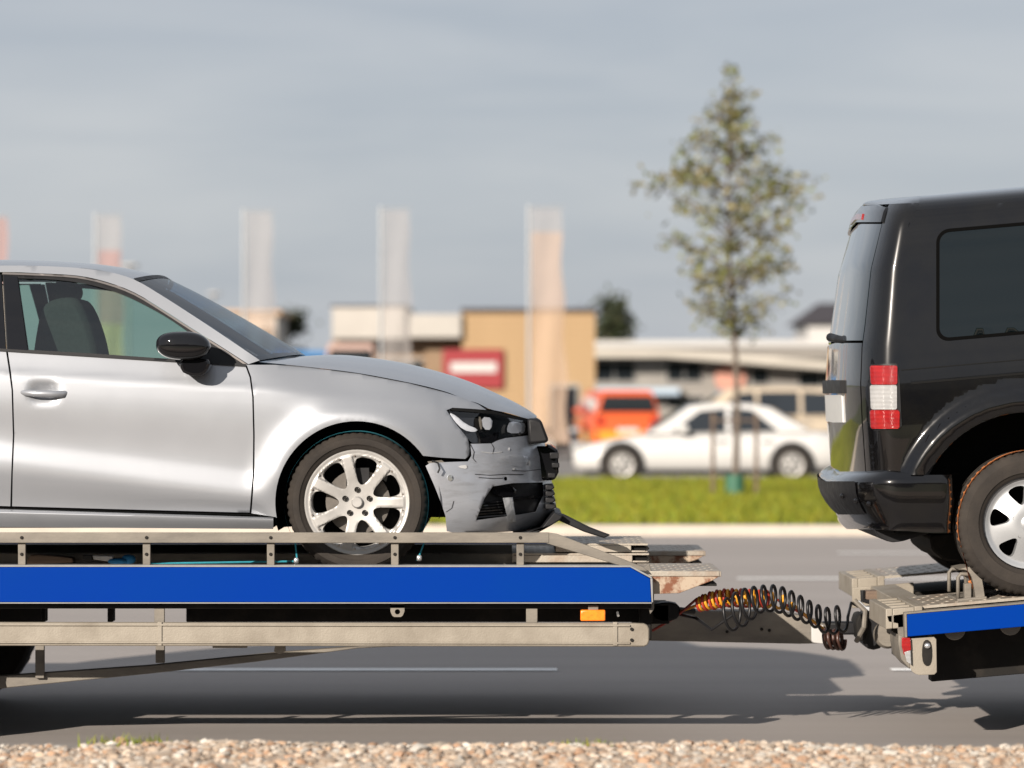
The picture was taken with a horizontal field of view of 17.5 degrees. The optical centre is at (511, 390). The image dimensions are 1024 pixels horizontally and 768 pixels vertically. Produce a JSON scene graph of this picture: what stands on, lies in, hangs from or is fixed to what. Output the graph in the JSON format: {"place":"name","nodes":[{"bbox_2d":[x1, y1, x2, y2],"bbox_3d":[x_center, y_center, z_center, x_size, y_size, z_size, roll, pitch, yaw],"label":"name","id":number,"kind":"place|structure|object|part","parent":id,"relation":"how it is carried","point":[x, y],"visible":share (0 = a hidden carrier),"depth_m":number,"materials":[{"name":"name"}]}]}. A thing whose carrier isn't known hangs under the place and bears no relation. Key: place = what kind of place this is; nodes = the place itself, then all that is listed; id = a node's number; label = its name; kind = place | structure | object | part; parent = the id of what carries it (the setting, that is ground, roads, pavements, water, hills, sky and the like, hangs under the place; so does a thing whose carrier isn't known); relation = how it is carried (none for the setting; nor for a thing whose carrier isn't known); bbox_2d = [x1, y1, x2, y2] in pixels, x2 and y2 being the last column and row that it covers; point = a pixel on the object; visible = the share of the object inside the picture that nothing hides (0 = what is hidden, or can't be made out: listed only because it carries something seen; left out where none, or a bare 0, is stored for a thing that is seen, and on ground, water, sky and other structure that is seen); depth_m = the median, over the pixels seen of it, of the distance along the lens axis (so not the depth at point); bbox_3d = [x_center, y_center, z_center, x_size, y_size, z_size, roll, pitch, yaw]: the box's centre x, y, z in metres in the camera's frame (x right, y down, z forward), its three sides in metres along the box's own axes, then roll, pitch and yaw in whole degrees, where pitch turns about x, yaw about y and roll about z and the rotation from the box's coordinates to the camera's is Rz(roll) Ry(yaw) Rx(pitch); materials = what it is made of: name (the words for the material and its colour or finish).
{"place":"outdoors","nodes":[
{"label":"outdoors","id":0,"kind":"place"},
{"bbox_2d":[204,310,291,343],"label":"white shed","id":1,"kind":"structure","parent":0,"point":[273,322],"depth_m":128.00,"materials":[{"name":"grey"}]},
{"bbox_2d":[0,536,1023,747],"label":"road","id":2,"kind":"structure","parent":0,"point":[664,692],"depth_m":17.10,"materials":[{"name":"grey asphalt"}]},
{"bbox_2d":[186,668,556,669],"bbox_3d":[-0.850,1.545,18.400,2.200,0.001,0.150,0,0,0],"label":"road marking","id":3,"kind":"object","parent":2,"relation":"on","point":[373,669],"visible":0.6,"depth_m":18.39,"materials":[{"name":"paint"}]},
{"bbox_2d":[0,532,853,689],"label":"car trailer","id":4,"kind":"object","parent":2,"relation":"on","point":[447,588],"visible":0.89,"depth_m":14.41,"materials":[{"name":"blue metal"}]},
{"bbox_2d":[27,554,74,563],"bbox_3d":[-2.093,0.766,15.085,0.208,0.045,0.090,0,0,0],"label":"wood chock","id":5,"kind":"object","parent":4,"relation":"on","point":[41,558],"visible":0.96,"depth_m":15.04,"materials":[{"name":"brown wood"}]},
{"bbox_2d":[83,554,135,563],"bbox_3d":[-1.821,0.765,15.030,0.236,0.044,0.079,0,0,0],"label":"ratchet strap","id":6,"kind":"object","parent":4,"relation":"on","point":[127,559],"visible":0.89,"depth_m":15.01,"materials":[{"name":"fabric"}]},
{"bbox_2d":[0,260,609,563],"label":"silver car","id":7,"kind":"object","parent":4,"relation":"on","point":[231,421],"visible":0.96,"depth_m":14.55,"materials":[{"name":"paint"}]},
{"bbox_3d":[-2.706,0.156,14.537,1.044,0.704,0.104,0,0,0],"label":"door","id":8,"kind":"part","parent":7,"relation":"part of","materials":[{"name":"silver metal"}]},
{"bbox_3d":[-1.672,0.179,14.537,1.080,0.713,0.103,0,0,0],"label":"door","id":9,"kind":"part","parent":7,"relation":"part of","materials":[{"name":"silver metal"}]},
{"bbox_2d":[151,430,428,563],"bbox_3d":[-1.030,0.481,14.688,1.344,0.610,0.258,0,0,19],"label":"wheel strap","id":10,"kind":"object","parent":7,"relation":"attached to","point":[296,559],"visible":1,"depth_m":14.58,"materials":[{"name":"teal fabric"}]},
{"bbox_2d":[512,545,650,561],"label":"loading ramp","id":11,"kind":"structure","parent":4,"relation":"on","point":[540,553],"depth_m":15.13,"materials":[{"name":"metal"}]},
{"bbox_2d":[554,536,648,551],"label":"loading ramp","id":12,"kind":"structure","parent":11,"relation":"on","point":[623,544],"depth_m":15.17,"materials":[{"name":"metal"}]},
{"bbox_2d":[652,588,839,637],"bbox_3d":[1.136,1.012,15.007,0.889,0.281,0.728,0,0,-8],"label":"spiral cable","id":13,"kind":"object","parent":4,"relation":"attached to","point":[712,598],"visible":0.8,"depth_m":14.66,"materials":[{"name":"orange plastic"}]},
{"bbox_2d":[822,628,846,650],"bbox_3d":[1.489,1.149,15.331,0.144,0.107,0.082,0,0,-14],"label":"hanging cable loop","id":14,"kind":"object","parent":13,"relation":"hanging from","point":[834,642],"visible":0.83,"depth_m":15.30,"materials":[{"name":"brown"}]},
{"bbox_2d":[653,584,868,634],"bbox_3d":[1.234,0.980,14.895,1.131,0.260,0.660,0,0,-13],"label":"spiral cable","id":15,"kind":"object","parent":4,"relation":"attached to","point":[674,609],"visible":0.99,"depth_m":14.65,"materials":[{"name":"black plastic"}]},
{"bbox_2d":[737,578,963,578],"bbox_3d":[3.725,1.545,27.300,3.750,0.001,0.170,0,0,0],"label":"road marking","id":16,"kind":"object","parent":2,"relation":"on","point":[838,578],"visible":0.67,"depth_m":27.28,"materials":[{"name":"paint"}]},
{"bbox_2d":[837,552,925,552],"bbox_3d":[5.050,1.545,31.600,3.900,0.001,0.150,0,0,0],"label":"road marking","id":17,"kind":"object","parent":2,"relation":"on","point":[881,552],"visible":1,"depth_m":31.66,"materials":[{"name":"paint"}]},
{"bbox_2d":[890,668,910,669],"bbox_3d":[3.750,1.545,18.400,3.300,0.001,0.150,0,0,0],"label":"road marking","id":18,"kind":"object","parent":2,"relation":"on","point":[900,669],"visible":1,"depth_m":18.39,"materials":[{"name":"paint"}]},
{"bbox_2d":[839,563,1023,681],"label":"transporter truck","id":19,"kind":"object","parent":2,"relation":"on","point":[932,631],"visible":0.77,"depth_m":14.85,"materials":[{"name":"blue metal"}]},
{"bbox_2d":[817,186,1023,594],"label":"black van","id":20,"kind":"object","parent":19,"relation":"on","point":[923,386],"visible":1,"depth_m":14.50,"materials":[{"name":"paint"}]},
{"bbox_3d":[1.573,-0.494,15.350,0.152,0.549,1.448,0,0,0],"label":"rear window","id":21,"kind":"part","parent":20,"relation":"part of","materials":[{"name":"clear glass"}]},
{"bbox_3d":[2.317,-0.498,14.501,0.908,0.534,0.064,0,0,0],"label":"side window","id":22,"kind":"part","parent":20,"relation":"part of","materials":[{"name":"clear glass"}]},
{"bbox_2d":[956,450,1023,588],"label":"wheel strap","id":23,"kind":"object","parent":20,"relation":"attached to","point":[977,473],"visible":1,"depth_m":14.50,"materials":[{"name":"fabric"}]},
{"bbox_2d":[947,563,986,600],"bbox_3d":[2.006,0.849,14.725,0.148,0.151,0.350,0,0,0],"label":"wheel stop","id":24,"kind":"object","parent":19,"relation":"on","point":[976,592],"visible":0.98,"depth_m":14.57,"materials":[{"name":"metal"}]},
{"bbox_2d":[0,736,1023,767],"bbox_3d":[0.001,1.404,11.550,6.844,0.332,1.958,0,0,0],"label":"gravel","id":25,"kind":"structure","parent":0,"point":[39,756],"depth_m":11.54,"materials":[{"name":"beige gravel"}]},
{"bbox_2d":[78,732,198,746],"bbox_3d":[-1.370,1.322,12.012,0.409,0.214,0.354,0,0,-39],"label":"weed tuft","id":26,"kind":"object","parent":25,"relation":"on","point":[137,741],"visible":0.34,"depth_m":11.92,"materials":[{"name":"plant"}]},
{"bbox_2d":[552,739,625,746],"bbox_3d":[0.265,1.306,11.987,0.314,0.131,0.306,0,0,10],"label":"weed tuft","id":27,"kind":"object","parent":25,"relation":"on","point":[586,742],"visible":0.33,"depth_m":11.93,"materials":[{"name":"plant"}]},
{"bbox_2d":[0,0,1023,358],"label":"sky","id":28,"kind":"structure","parent":0,"point":[176,118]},
{"bbox_2d":[428,473,839,523],"bbox_3d":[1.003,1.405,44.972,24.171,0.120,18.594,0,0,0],"label":"grass","id":29,"kind":"structure","parent":0,"point":[574,496],"depth_m":42.26,"materials":[{"name":"green plant"}]},
{"bbox_2d":[629,61,826,493],"bbox_3d":[3.023,-1.547,45.930,2.792,6.030,2.883,0,0,0],"label":"young tree","id":30,"kind":"object","parent":29,"relation":"on","point":[734,481],"visible":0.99,"depth_m":45.95,"materials":[{"name":"green plant"}]},
{"bbox_2d":[557,448,816,479],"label":"car park","id":31,"kind":"structure","parent":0,"point":[566,467],"depth_m":61.22,"materials":[{"name":"grey asphalt"}]},
{"bbox_2d":[94,212,122,355],"bbox_3d":[-7.256,-0.832,60.002,0.605,4.764,0.082,0,0,0],"label":"flagpole","id":32,"kind":"object","parent":31,"relation":"on","point":[113,334],"visible":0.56,"depth_m":59.99,"materials":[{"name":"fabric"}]},
{"bbox_2d":[120,263,138,355],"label":"street lamp","id":33,"kind":"object","parent":31,"relation":"on","point":[129,265],"visible":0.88,"depth_m":89.96,"materials":[{"name":"grey metal"}]},
{"bbox_2d":[207,292,221,301],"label":"street lamp","id":34,"kind":"object","parent":31,"relation":"on","point":[213,294],"visible":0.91,"depth_m":114.15,"materials":[{"name":"grey metal"}]},
{"bbox_2d":[242,209,274,318],"bbox_3d":[-4.542,-0.867,60.002,0.668,4.833,0.080,0,0,0],"label":"flagpole","id":35,"kind":"object","parent":31,"relation":"on","point":[243,263],"visible":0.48,"depth_m":59.98,"materials":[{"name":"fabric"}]},
{"bbox_2d":[274,304,321,350],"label":"tree","id":36,"kind":"object","parent":31,"relation":"on","point":[295,323],"visible":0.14,"depth_m":134.71,"materials":[{"name":"green plant"}]},
{"bbox_2d":[286,351,325,368],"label":"parked van","id":37,"kind":"object","parent":31,"relation":"on","point":[308,353],"depth_m":100.38,"materials":[{"name":"blue paint"}]},
{"bbox_2d":[325,343,374,374],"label":"parked van","id":38,"kind":"object","parent":31,"relation":"on","point":[361,349],"visible":0.01,"depth_m":90.81,"materials":[{"name":"beige paint"}]},
{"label":"rear window","id":39,"kind":"part","parent":38,"relation":"part of","materials":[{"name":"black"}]},
{"bbox_2d":[379,207,411,358],"bbox_3d":[-2.068,-0.884,60.002,0.668,4.868,0.081,0,0,0],"label":"flagpole","id":40,"kind":"object","parent":31,"relation":"on","point":[380,282],"visible":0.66,"depth_m":59.98,"materials":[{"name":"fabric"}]},
{"bbox_2d":[330,305,596,431],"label":"clad shop","id":41,"kind":"structure","parent":31,"relation":"on","point":[486,348],"depth_m":95.00,"materials":[{"name":"beige"}]},
{"bbox_2d":[384,359,422,366],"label":"window","id":42,"kind":"structure","parent":41,"relation":"in","point":[417,362],"depth_m":95.49,"materials":[{"name":"grey"}]},
{"bbox_2d":[549,384,578,431],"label":"door","id":43,"kind":"structure","parent":41,"relation":"in","point":[563,398],"depth_m":94.93,"materials":[{"name":"grey"}]},
{"bbox_2d":[487,408,579,450],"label":"parked car","id":44,"kind":"object","parent":31,"relation":"on","point":[558,440],"visible":0.12,"depth_m":76.18,"materials":[{"name":"grey paint"}]},
{"bbox_2d":[527,205,564,410],"bbox_3d":[0.655,-0.901,60.002,0.772,4.903,0.082,0,0,0],"label":"flagpole","id":45,"kind":"object","parent":31,"relation":"on","point":[528,306],"visible":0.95,"depth_m":59.98,"materials":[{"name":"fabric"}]},
{"bbox_2d":[579,283,643,340],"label":"tree","id":46,"kind":"object","parent":31,"relation":"on","point":[615,324],"visible":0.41,"depth_m":124.59,"materials":[{"name":"green plant"}]},
{"bbox_2d":[573,390,660,442],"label":"parked van","id":47,"kind":"object","parent":31,"relation":"on","point":[602,415],"visible":0.46,"depth_m":80.87,"materials":[{"name":"orange paint"}]},
{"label":"side window","id":48,"kind":"part","parent":47,"relation":"part of","materials":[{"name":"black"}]},
{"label":"side window","id":49,"kind":"part","parent":47,"relation":"part of","materials":[{"name":"white glass"}]},
{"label":"rear window","id":50,"kind":"part","parent":47,"relation":"part of","materials":[{"name":"black glass"}]},
{"bbox_2d":[571,403,830,479],"bbox_3d":[3.237,0.895,55.600,4.495,1.370,2.000,0,0,0],"label":"parked car","id":51,"kind":"object","parent":31,"relation":"on","point":[678,441],"visible":0.85,"depth_m":54.77,"materials":[{"name":"white paint"}]},
{"bbox_3d":[3.079,0.495,54.887,0.900,0.389,0.163,0,0,0],"label":"side window","id":52,"kind":"part","parent":51,"relation":"part of","materials":[{"name":"black glass"}]},
{"bbox_3d":[4.004,0.495,54.887,0.790,0.389,0.163,0,0,0],"label":"side window","id":53,"kind":"part","parent":51,"relation":"part of","materials":[{"name":"black glass"}]},
{"bbox_3d":[4.603,0.442,55.600,0.544,0.319,1.368,0,0,0],"label":"rear window","id":54,"kind":"part","parent":51,"relation":"part of","materials":[{"name":"beige"}]},
{"bbox_2d":[645,387,827,433],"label":"van","id":55,"kind":"object","parent":31,"relation":"on","point":[805,407],"visible":0.04,"depth_m":68.31,"materials":[{"name":"beige paint"}]},
{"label":"side window","id":56,"kind":"part","parent":55,"relation":"part of","materials":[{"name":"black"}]},
{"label":"side window","id":57,"kind":"part","parent":55,"relation":"part of","materials":[{"name":"black glass"}]},
{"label":"side window","id":58,"kind":"part","parent":55,"relation":"part of","materials":[{"name":"black glass"}]},
{"bbox_2d":[595,340,828,418],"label":"long building","id":59,"kind":"structure","parent":0,"point":[672,376],"depth_m":111.92,"materials":[{"name":"white paint"}]},
{"bbox_2d":[595,361,635,382],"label":"window","id":60,"kind":"structure","parent":59,"relation":"in","point":[605,371],"depth_m":111.91,"materials":[{"name":"grey glass"}]},
{"bbox_2d":[666,360,702,382],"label":"window","id":61,"kind":"structure","parent":59,"relation":"in","point":[677,371],"depth_m":111.91,"materials":[{"name":"grey glass"}]},
{"bbox_2d":[666,396,703,409],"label":"window","id":62,"kind":"structure","parent":59,"relation":"in","point":[672,402],"depth_m":111.91,"materials":[{"name":"grey"}]},
{"bbox_2d":[750,366,768,384],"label":"window","id":63,"kind":"structure","parent":59,"relation":"in","point":[759,375],"depth_m":111.91,"materials":[{"name":"grey glass"}]},
{"bbox_2d":[797,370,825,387],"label":"window","id":64,"kind":"structure","parent":59,"relation":"in","point":[805,378],"depth_m":111.91,"materials":[{"name":"grey glass"}]},
{"bbox_2d":[787,303,833,339],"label":"gabled house","id":65,"kind":"structure","parent":0,"point":[814,322],"depth_m":150.85,"materials":[{"name":"white paint"}]},
{"label":"ground","id":66,"kind":"structure","parent":0,"visible":0},
{"bbox_2d":[0,524,872,535],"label":"kerb","id":67,"kind":"structure","parent":66,"relation":"on","point":[720,529],"depth_m":35.40,"materials":[{"name":"concrete"}]}
]}

